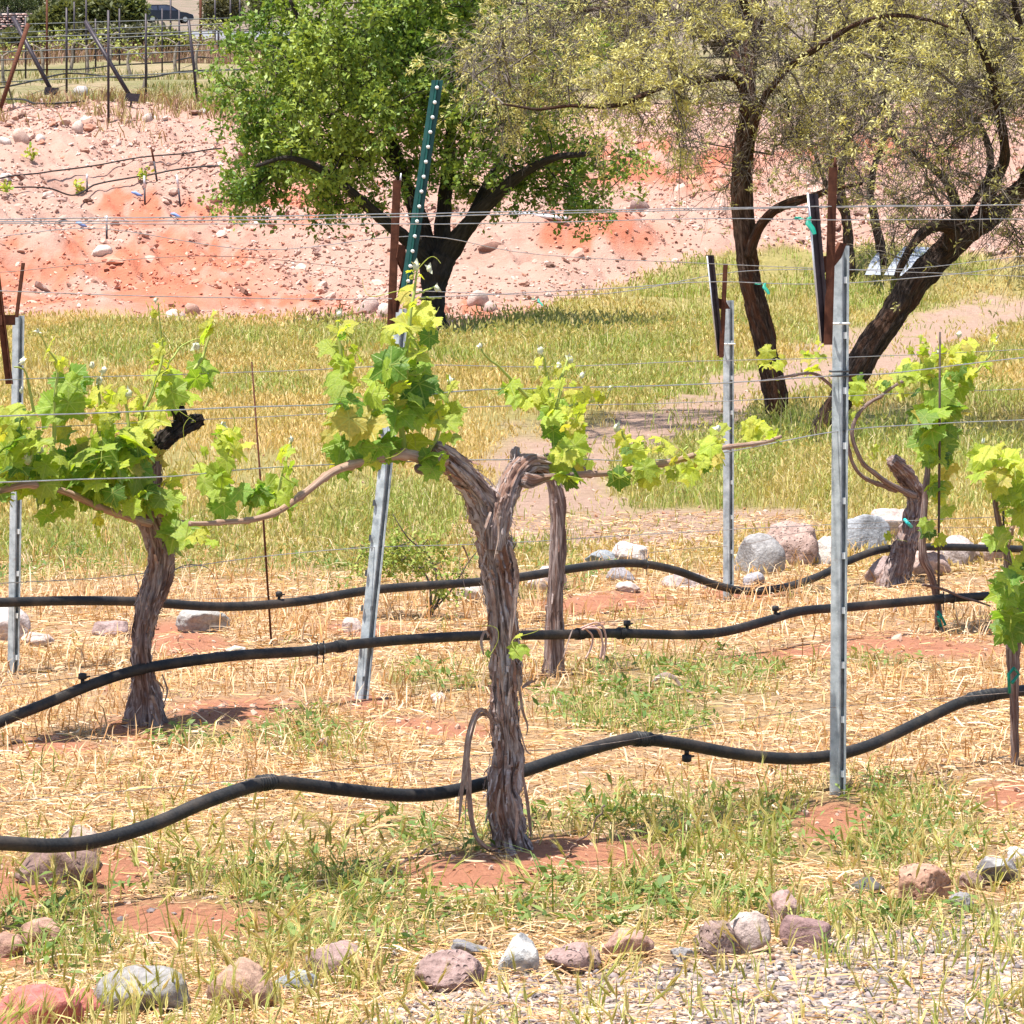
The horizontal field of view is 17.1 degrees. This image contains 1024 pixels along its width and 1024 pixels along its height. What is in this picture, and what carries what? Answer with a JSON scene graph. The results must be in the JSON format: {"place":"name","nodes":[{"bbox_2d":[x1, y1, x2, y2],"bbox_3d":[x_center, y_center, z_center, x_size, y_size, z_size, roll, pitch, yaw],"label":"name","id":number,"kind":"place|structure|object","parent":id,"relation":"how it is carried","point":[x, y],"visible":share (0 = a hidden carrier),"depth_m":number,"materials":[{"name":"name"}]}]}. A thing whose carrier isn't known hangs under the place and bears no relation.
{"place":"outdoors","nodes":[
{"label":"outdoors","id":0,"kind":"place"},
{"bbox_2d":[1,31,329,39],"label":"road","id":1,"kind":"structure","parent":0,"point":[208,35],"depth_m":138.74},
{"bbox_2d":[0,13,32,30],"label":"stone wall","id":2,"kind":"structure","parent":1,"relation":"on","point":[18,16],"depth_m":156.98,"materials":[{"name":"stone"}]},
{"bbox_2d":[0,61,344,104],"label":"terrace grass","id":3,"kind":"structure","parent":0,"point":[174,86],"depth_m":74.49,"materials":[{"name":"plant"}]},
{"bbox_2d":[0,0,1023,1023],"bbox_3d":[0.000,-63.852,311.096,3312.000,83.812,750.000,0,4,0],"label":"ground","id":4,"kind":"structure","parent":0,"point":[507,261],"depth_m":15.52,"materials":[{"name":"soil"}]},
{"bbox_2d":[0,263,24,673],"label":"trellis post","id":5,"kind":"object","parent":4,"relation":"on","point":[16,321],"visible":0.8,"depth_m":12.12,"materials":[{"name":"metal"}]},
{"bbox_2d":[0,931,27,957],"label":"rock","id":6,"kind":"object","parent":4,"relation":"on","point":[5,941],"visible":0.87,"depth_m":7.26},
{"bbox_2d":[0,23,29,110],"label":"brace post","id":7,"kind":"object","parent":4,"relation":"on","point":[13,67],"visible":0.84,"depth_m":63.30,"materials":[{"name":"wood"}]},
{"bbox_2d":[0,607,30,640],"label":"rock","id":8,"kind":"object","parent":4,"relation":"on","point":[25,620],"visible":0.45,"depth_m":13.15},
{"bbox_2d":[0,0,38,12],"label":"bush","id":9,"kind":"object","parent":4,"relation":"on","point":[13,6],"visible":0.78,"depth_m":317.02,"materials":[{"name":"green plant"}]},
{"bbox_2d":[0,25,48,56],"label":"bush","id":10,"kind":"object","parent":4,"relation":"on","point":[14,29],"visible":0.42,"depth_m":87.54,"materials":[{"name":"green plant"}]},
{"bbox_2d":[11,16,58,100],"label":"brace post","id":11,"kind":"object","parent":4,"relation":"on","point":[34,58],"visible":0.85,"depth_m":64.14,"materials":[{"name":"black metal"}]},
{"bbox_2d":[20,632,54,646],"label":"rock","id":12,"kind":"object","parent":4,"relation":"on","point":[35,637],"visible":0.77,"depth_m":12.96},
{"bbox_2d":[21,917,60,943],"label":"rock","id":13,"kind":"object","parent":4,"relation":"on","point":[41,922],"visible":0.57,"depth_m":7.38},
{"bbox_2d":[0,984,83,1023],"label":"rock","id":14,"kind":"object","parent":4,"relation":"on","point":[62,1004],"visible":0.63,"depth_m":6.52,"materials":[{"name":"stone"}]},
{"bbox_2d":[46,0,47,76],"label":"vineyard post","id":15,"kind":"object","parent":4,"relation":"on","point":[46,37],"visible":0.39,"depth_m":75.74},
{"bbox_2d":[0,56,227,70],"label":"irrigation hose","id":16,"kind":"object","parent":15,"relation":"attached to","point":[106,65],"visible":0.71,"depth_m":80.48,"materials":[{"name":"rubber"}]},
{"bbox_2d":[22,0,81,51],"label":"bush","id":17,"kind":"object","parent":4,"relation":"on","point":[56,12],"visible":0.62,"depth_m":95.85,"materials":[{"name":"green plant"}]},
{"bbox_2d":[15,850,102,886],"bbox_3d":[-1.054,0.830,7.958,0.203,0.103,0.162,0,4,0],"label":"rock","id":18,"kind":"object","parent":4,"relation":"on","point":[29,862],"visible":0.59,"depth_m":7.89,"materials":[{"name":"stone"}]},
{"bbox_2d":[60,824,100,854],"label":"rock","id":19,"kind":"object","parent":4,"relation":"on","point":[78,831],"visible":0.27,"depth_m":8.43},
{"bbox_2d":[63,16,127,58],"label":"bush","id":20,"kind":"object","parent":4,"relation":"on","point":[80,26],"visible":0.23,"depth_m":87.85,"materials":[{"name":"green plant"}]},
{"bbox_2d":[64,0,129,26],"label":"bush","id":21,"kind":"object","parent":4,"relation":"on","point":[97,9],"visible":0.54,"depth_m":98.47,"materials":[{"name":"green plant"}]},
{"bbox_2d":[107,10,109,122],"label":"vineyard post","id":22,"kind":"object","parent":4,"relation":"on","point":[108,63],"visible":1,"depth_m":61.28,"materials":[{"name":"black metal"}]},
{"bbox_2d":[0,165,218,195],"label":"irrigation hose","id":23,"kind":"object","parent":4,"relation":"on","point":[83,191],"visible":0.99,"depth_m":55.41,"materials":[{"name":"rubber"}]},
{"bbox_2d":[92,620,127,636],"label":"rock","id":24,"kind":"object","parent":4,"relation":"on","point":[100,626],"visible":0.83,"depth_m":13.34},
{"bbox_2d":[0,148,221,178],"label":"irrigation hose","id":25,"kind":"object","parent":4,"relation":"on","point":[109,163],"visible":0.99,"depth_m":55.91,"materials":[{"name":"rubber"}]},
{"bbox_2d":[0,298,223,727],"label":"grapevine","id":26,"kind":"object","parent":4,"relation":"on","point":[148,505],"visible":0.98,"depth_m":10.59,"materials":[{"name":"green plant"}]},
{"bbox_2d":[84,20,139,107],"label":"brace post","id":27,"kind":"object","parent":4,"relation":"on","point":[131,97],"visible":0.88,"depth_m":63.68,"materials":[{"name":"black metal"}]},
{"bbox_2d":[0,69,257,88],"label":"irrigation hose","id":28,"kind":"object","parent":4,"relation":"on","point":[110,77],"visible":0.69,"depth_m":73.12,"materials":[{"name":"rubber"}]},
{"bbox_2d":[115,0,153,28],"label":"bush","id":29,"kind":"object","parent":4,"relation":"on","point":[138,9],"visible":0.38,"depth_m":99.41,"materials":[{"name":"green plant"}]},
{"bbox_2d":[0,83,277,146],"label":"crest grass","id":30,"kind":"structure","parent":4,"relation":"on","point":[174,100],"depth_m":63.37,"materials":[{"name":"plant"}]},
{"bbox_2d":[93,964,190,1016],"bbox_3d":[-0.724,0.947,6.678,0.193,0.112,0.154,0,4,0],"label":"rock","id":31,"kind":"object","parent":4,"relation":"on","point":[172,993],"visible":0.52,"depth_m":6.64,"materials":[{"name":"stone"}]},
{"bbox_2d":[121,18,173,52],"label":"bush","id":32,"kind":"object","parent":4,"relation":"on","point":[134,30],"visible":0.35,"depth_m":90.03,"materials":[{"name":"green plant"}]},
{"bbox_2d":[143,28,193,56],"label":"bush","id":33,"kind":"object","parent":4,"relation":"on","point":[149,40],"visible":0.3,"depth_m":89.75,"materials":[{"name":"green plant"}]},
{"bbox_2d":[146,4,193,22],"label":"parked car","id":34,"kind":"object","parent":4,"relation":"on","point":[155,11],"visible":0.69,"depth_m":252.62,"materials":[{"name":"paint"}]},
{"bbox_2d":[0,33,354,64],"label":"dry weeds","id":35,"kind":"object","parent":4,"relation":"on","point":[169,56],"visible":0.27,"depth_m":86.45,"materials":[{"name":"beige plant"}]},
{"bbox_2d":[175,610,229,632],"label":"rock","id":36,"kind":"object","parent":4,"relation":"on","point":[192,621],"visible":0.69,"depth_m":13.40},
{"bbox_2d":[196,0,244,29],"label":"bush","id":37,"kind":"object","parent":4,"relation":"on","point":[222,8],"visible":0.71,"depth_m":168.71,"materials":[{"name":"green plant"}]},
{"bbox_2d":[205,957,277,1011],"bbox_3d":[-0.534,0.945,6.736,0.142,0.126,0.114,0,4,0],"label":"rock","id":38,"kind":"object","parent":4,"relation":"on","point":[252,971],"visible":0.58,"depth_m":6.70,"materials":[{"name":"stone"}]},
{"bbox_2d":[251,362,272,643],"bbox_3d":[-0.945,-0.006,12.910,0.099,1.126,0.008,-4,6,-43],"label":"stake","id":39,"kind":"object","parent":4,"relation":"on","point":[266,569],"visible":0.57,"depth_m":12.92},
{"bbox_2d":[276,970,317,992],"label":"rock","id":40,"kind":"object","parent":4,"relation":"on","point":[293,981],"visible":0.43,"depth_m":6.89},
{"bbox_2d":[305,940,357,974],"bbox_3d":[-0.375,0.935,7.106,0.115,0.078,0.092,0,4,0],"label":"rock","id":41,"kind":"object","parent":4,"relation":"on","point":[342,949],"visible":0.49,"depth_m":7.08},
{"bbox_2d":[353,80,442,698],"bbox_3d":[-0.381,-0.344,11.384,0.325,2.185,0.124,-4,6,-43],"label":"trellis post","id":42,"kind":"object","parent":4,"relation":"on","point":[402,257],"visible":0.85,"depth_m":11.37,"materials":[{"name":"metal"}]},
{"bbox_2d":[0,256,383,272],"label":"trellis wire","id":43,"kind":"object","parent":42,"relation":"attached to","point":[187,256],"visible":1,"depth_m":10.78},
{"bbox_2d":[0,591,989,727],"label":"irrigation hose","id":44,"kind":"object","parent":42,"relation":"attached to","point":[83,686],"visible":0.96,"depth_m":11.52,"materials":[{"name":"rubber"}]},
{"bbox_2d":[580,622,606,660],"bbox_3d":[0.292,0.459,12.016,0.132,0.144,0.025,-4,6,-43],"label":"wire coil","id":45,"kind":"object","parent":44,"relation":"hanging from","point":[603,647],"visible":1,"depth_m":12.02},
{"bbox_2d":[0,516,1001,583],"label":"trellis wire","id":46,"kind":"object","parent":42,"relation":"attached to","point":[474,544],"visible":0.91,"depth_m":11.62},
{"bbox_2d":[0,265,1023,299],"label":"trellis wire","id":47,"kind":"object","parent":42,"relation":"attached to","point":[478,295],"visible":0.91,"depth_m":11.59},
{"bbox_2d":[0,228,1023,276],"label":"trellis wire","id":48,"kind":"object","parent":42,"relation":"attached to","point":[472,243],"visible":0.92,"depth_m":11.58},
{"bbox_2d":[3,349,1023,379],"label":"trellis wire","id":49,"kind":"object","parent":42,"relation":"attached to","point":[502,366],"visible":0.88,"depth_m":11.79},
{"bbox_2d":[21,389,1019,428],"bbox_3d":[0.734,-0.408,12.493,8.045,0.027,0.003,-4,6,-43],"label":"trellis wire","id":50,"kind":"object","parent":42,"relation":"attached to","point":[506,406],"visible":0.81,"depth_m":12.14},
{"bbox_2d":[345,515,476,619],"bbox_3d":[-0.411,0.225,13.957,0.546,0.451,0.280,0,4,0],"label":"shrub","id":51,"kind":"object","parent":4,"relation":"on","point":[397,554],"visible":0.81,"depth_m":13.96,"materials":[{"name":"green plant"}]},
{"bbox_2d":[186,0,660,335],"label":"broadleaf tree","id":52,"kind":"object","parent":4,"relation":"on","point":[305,59],"visible":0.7,"depth_m":41.26,"materials":[{"name":"green plant"}]},
{"bbox_2d":[414,949,483,991],"bbox_3d":[-0.127,0.937,6.918,0.142,0.101,0.114,0,4,0],"label":"rock","id":53,"kind":"object","parent":4,"relation":"on","point":[431,967],"visible":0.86,"depth_m":6.89,"materials":[{"name":"stone"}]},
{"bbox_2d":[451,939,489,955],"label":"rock","id":54,"kind":"object","parent":4,"relation":"on","point":[469,947],"visible":0.62,"depth_m":7.25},
{"bbox_2d":[170,256,808,856],"bbox_3d":[0.018,0.141,8.447,2.133,1.544,0.406,-4,6,-41],"label":"grapevine","id":55,"kind":"object","parent":4,"relation":"on","point":[404,380],"visible":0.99,"depth_m":8.31,"materials":[{"name":"green plant"}]},
{"bbox_2d":[0,537,1016,987],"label":"weeds","id":56,"kind":"object","parent":4,"relation":"on","point":[740,893],"visible":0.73,"depth_m":8.46,"materials":[{"name":"green plant"}]},
{"bbox_2d":[0,543,1022,610],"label":"irrigation hose","id":57,"kind":"object","parent":4,"relation":"on","point":[279,602],"visible":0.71,"depth_m":13.46,"materials":[{"name":"rubber"}]},
{"bbox_2d":[0,508,1023,1023],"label":"straw litter","id":58,"kind":"object","parent":4,"relation":"on","point":[294,768],"visible":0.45,"depth_m":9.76,"materials":[{"name":"plant"}]},
{"bbox_2d":[0,746,1023,1023],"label":"wild barley","id":59,"kind":"object","parent":4,"relation":"on","point":[292,946],"visible":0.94,"depth_m":7.15,"materials":[{"name":"beige plant"}]},
{"bbox_2d":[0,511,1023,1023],"bbox_3d":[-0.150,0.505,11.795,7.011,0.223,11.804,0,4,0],"label":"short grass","id":60,"kind":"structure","parent":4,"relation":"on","point":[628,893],"depth_m":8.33,"materials":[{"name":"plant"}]},
{"bbox_2d":[0,95,1023,321],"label":"hill rubble","id":61,"kind":"object","parent":4,"relation":"on","point":[321,274],"visible":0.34,"depth_m":51.38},
{"bbox_2d":[0,98,1023,319],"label":"hill stones","id":62,"kind":"object","parent":4,"relation":"on","point":[577,252],"visible":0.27,"depth_m":52.15,"materials":[{"name":"stone"}]},
{"bbox_2d":[1,386,1023,1023],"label":"clods","id":63,"kind":"object","parent":4,"relation":"on","point":[479,856],"visible":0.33,"depth_m":10.60,"materials":[{"name":"soil"}]},
{"bbox_2d":[498,932,539,974],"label":"rock","id":64,"kind":"object","parent":4,"relation":"on","point":[526,954],"visible":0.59,"depth_m":7.05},
{"bbox_2d":[541,417,594,677],"bbox_3d":[0.187,0.112,12.024,0.177,0.949,0.431,1,4,17],"label":"grapevine","id":65,"kind":"object","parent":4,"relation":"on","point":[554,653],"visible":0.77,"depth_m":11.97,"materials":[{"name":"brown plant"}]},
{"bbox_2d":[545,942,601,973],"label":"rock","id":66,"kind":"object","parent":4,"relation":"on","point":[577,953],"visible":0.8,"depth_m":7.07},
{"bbox_2d":[557,0,655,60],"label":"bush","id":67,"kind":"object","parent":4,"relation":"on","point":[645,23],"visible":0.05,"depth_m":85.58,"materials":[{"name":"green plant"}]},
{"bbox_2d":[606,567,634,581],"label":"rock","id":68,"kind":"object","parent":4,"relation":"on","point":[622,571],"visible":0.53,"depth_m":15.51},
{"bbox_2d":[602,929,653,960],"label":"rock","id":69,"kind":"object","parent":4,"relation":"on","point":[610,944],"visible":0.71,"depth_m":7.20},
{"bbox_2d":[612,541,650,559],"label":"rock","id":70,"kind":"object","parent":4,"relation":"on","point":[624,546],"visible":0.55,"depth_m":16.24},
{"bbox_2d":[405,0,964,422],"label":"mesquite tree","id":71,"kind":"object","parent":4,"relation":"on","point":[747,233],"visible":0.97,"depth_m":23.64,"materials":[{"name":"green plant"}]},
{"bbox_2d":[661,573,709,588],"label":"rock","id":72,"kind":"object","parent":4,"relation":"on","point":[679,580],"visible":0.42,"depth_m":15.32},
{"bbox_2d":[693,920,740,957],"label":"rock","id":73,"kind":"object","parent":4,"relation":"on","point":[707,931],"visible":0.75,"depth_m":7.18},
{"bbox_2d":[707,255,735,599],"bbox_3d":[0.892,-0.291,14.587,0.058,1.610,0.232,2,5,30],"label":"trellis post","id":74,"kind":"object","parent":4,"relation":"on","point":[724,333],"visible":0.91,"depth_m":14.64,"materials":[{"name":"grey metal"}]},
{"bbox_2d":[173,527,1019,599],"bbox_3d":[0.862,0.197,14.635,9.425,0.238,0.002,-4,6,-43],"label":"trellis wire","id":75,"kind":"object","parent":74,"relation":"attached to","point":[658,551],"visible":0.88,"depth_m":14.60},
{"bbox_2d":[425,256,1021,295],"bbox_3d":[1.926,-1.149,15.542,6.399,0.290,0.004,-4,6,-43],"label":"trellis wire","id":76,"kind":"object","parent":74,"relation":"attached to","point":[722,273],"visible":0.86,"depth_m":14.58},
{"bbox_2d":[682,0,791,57],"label":"bush","id":77,"kind":"object","parent":4,"relation":"on","point":[713,41],"visible":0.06,"depth_m":86.70,"materials":[{"name":"green plant"}]},
{"bbox_2d":[728,911,770,953],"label":"rock","id":78,"kind":"object","parent":4,"relation":"on","point":[743,926],"visible":0.81,"depth_m":7.21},
{"bbox_2d":[734,533,785,573],"bbox_3d":[1.165,0.221,15.956,0.173,0.246,0.214,-3,5,-34],"label":"rock","id":79,"kind":"object","parent":4,"relation":"on","point":[771,551],"visible":0.71,"depth_m":15.89,"materials":[{"name":"stone"}]},
{"bbox_2d":[767,889,803,925],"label":"rock","id":80,"kind":"object","parent":4,"relation":"on","point":[781,895],"visible":0.45,"depth_m":7.57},
{"bbox_2d":[767,521,817,566],"bbox_3d":[1.323,0.185,16.254,0.266,0.283,0.213,0,4,0],"label":"rock","id":81,"kind":"object","parent":4,"relation":"on","point":[790,543],"visible":0.56,"depth_m":16.18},
{"bbox_2d":[779,915,830,948],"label":"rock","id":82,"kind":"object","parent":4,"relation":"on","point":[810,924],"visible":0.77,"depth_m":7.30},
{"bbox_2d":[812,536,830,566],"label":"rock","id":83,"kind":"object","parent":4,"relation":"on","point":[824,548],"visible":0.42,"depth_m":16.23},
{"bbox_2d":[807,157,849,795],"bbox_3d":[0.851,-0.019,9.218,0.056,1.869,0.229,2,5,30],"label":"trellis post","id":84,"kind":"object","parent":4,"relation":"on","point":[832,295],"visible":0.94,"depth_m":9.28,"materials":[{"name":"grey metal"}]},
{"bbox_2d":[0,204,1007,221],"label":"trellis wire","id":85,"kind":"object","parent":84,"relation":"attached to","point":[442,216],"visible":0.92,"depth_m":8.27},
{"bbox_2d":[0,685,1023,852],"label":"irrigation hose","id":86,"kind":"object","parent":84,"relation":"attached to","point":[137,829],"visible":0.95,"depth_m":8.45,"materials":[{"name":"rubber"}]},
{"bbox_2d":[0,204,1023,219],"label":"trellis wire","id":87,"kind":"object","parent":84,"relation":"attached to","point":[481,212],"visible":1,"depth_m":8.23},
{"bbox_2d":[0,357,1023,416],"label":"trellis wire","id":88,"kind":"object","parent":84,"relation":"attached to","point":[489,389],"visible":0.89,"depth_m":8.38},
{"bbox_2d":[0,218,1023,224],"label":"trellis wire","id":89,"kind":"object","parent":84,"relation":"attached to","point":[473,223],"visible":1,"depth_m":8.16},
{"bbox_2d":[0,419,1023,482],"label":"trellis wire","id":90,"kind":"object","parent":84,"relation":"attached to","point":[483,459],"visible":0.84,"depth_m":8.35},
{"bbox_2d":[1,691,1023,801],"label":"trellis wire","id":91,"kind":"object","parent":84,"relation":"attached to","point":[483,754],"visible":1,"depth_m":8.37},
{"bbox_2d":[736,335,922,586],"bbox_3d":[1.397,-0.174,15.127,1.291,1.250,0.293,-4,6,-42],"label":"grapevine","id":92,"kind":"object","parent":4,"relation":"on","point":[898,565],"visible":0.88,"depth_m":15.39,"materials":[{"name":"brown plant"}]},
{"bbox_2d":[771,54,940,283],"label":"mesquite tree","id":93,"kind":"object","parent":4,"relation":"on","point":[847,241],"visible":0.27,"depth_m":48.90,"materials":[{"name":"green plant"}]},
{"bbox_2d":[847,514,891,552],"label":"rock","id":94,"kind":"object","parent":4,"relation":"on","point":[875,532],"visible":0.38,"depth_m":16.88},
{"bbox_2d":[812,0,929,59],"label":"bush","id":95,"kind":"object","parent":4,"relation":"on","point":[883,28],"visible":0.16,"depth_m":87.90,"materials":[{"name":"green plant"}]},
{"bbox_2d":[864,556,887,581],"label":"rock","id":96,"kind":"object","parent":4,"relation":"on","point":[876,567],"visible":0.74,"depth_m":15.51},
{"bbox_2d":[871,508,903,540],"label":"rock","id":97,"kind":"object","parent":4,"relation":"on","point":[891,514],"visible":0.24,"depth_m":17.31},
{"bbox_2d":[865,247,929,276],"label":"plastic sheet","id":98,"kind":"object","parent":4,"relation":"on","point":[912,259],"visible":0.52,"depth_m":48.57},
{"bbox_2d":[786,0,1023,441],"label":"mesquite tree","id":99,"kind":"object","parent":4,"relation":"on","point":[954,242],"visible":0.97,"depth_m":22.85,"materials":[{"name":"green plant"}]},
{"bbox_2d":[898,863,951,904],"bbox_3d":[0.942,0.868,7.878,0.094,0.118,0.127,4,6,44],"label":"rock","id":100,"kind":"object","parent":4,"relation":"on","point":[932,878],"visible":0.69,"depth_m":7.84,"materials":[{"name":"stone"}]},
{"bbox_2d":[912,551,950,575],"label":"rock","id":101,"kind":"object","parent":4,"relation":"on","point":[918,569],"visible":0.33,"depth_m":15.79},
{"bbox_2d":[881,326,999,630],"bbox_3d":[1.681,-0.090,13.416,0.342,1.277,0.752,2,5,25],"label":"grapevine","id":102,"kind":"object","parent":4,"relation":"on","point":[932,445],"visible":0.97,"depth_m":13.32,"materials":[{"name":"green plant"}]},
{"bbox_2d":[940,535,975,566],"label":"rock","id":103,"kind":"object","parent":4,"relation":"on","point":[956,556],"visible":0.3,"depth_m":16.20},
{"bbox_2d":[957,871,985,891],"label":"rock","id":104,"kind":"object","parent":4,"relation":"on","point":[963,877],"visible":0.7,"depth_m":8.00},
{"bbox_2d":[926,0,1023,56],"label":"bush","id":105,"kind":"object","parent":4,"relation":"on","point":[1006,11],"visible":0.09,"depth_m":87.93,"materials":[{"name":"green plant"}]},
{"bbox_2d":[964,432,1023,766],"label":"grapevine","id":106,"kind":"object","parent":4,"relation":"on","point":[1004,486],"visible":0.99,"depth_m":9.71,"materials":[{"name":"green plant"}]},
{"bbox_2d":[973,856,1018,884],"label":"rock","id":107,"kind":"object","parent":4,"relation":"on","point":[991,863],"visible":0.65,"depth_m":8.07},
{"bbox_2d":[0,236,1023,577],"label":"meadow grass","id":108,"kind":"structure","parent":0,"point":[298,339],"depth_m":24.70,"materials":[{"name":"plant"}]},
{"bbox_2d":[1,895,1023,1023],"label":"gravel","id":109,"kind":"structure","parent":0,"point":[850,981],"depth_m":6.88,"materials":[{"name":"gravel"}]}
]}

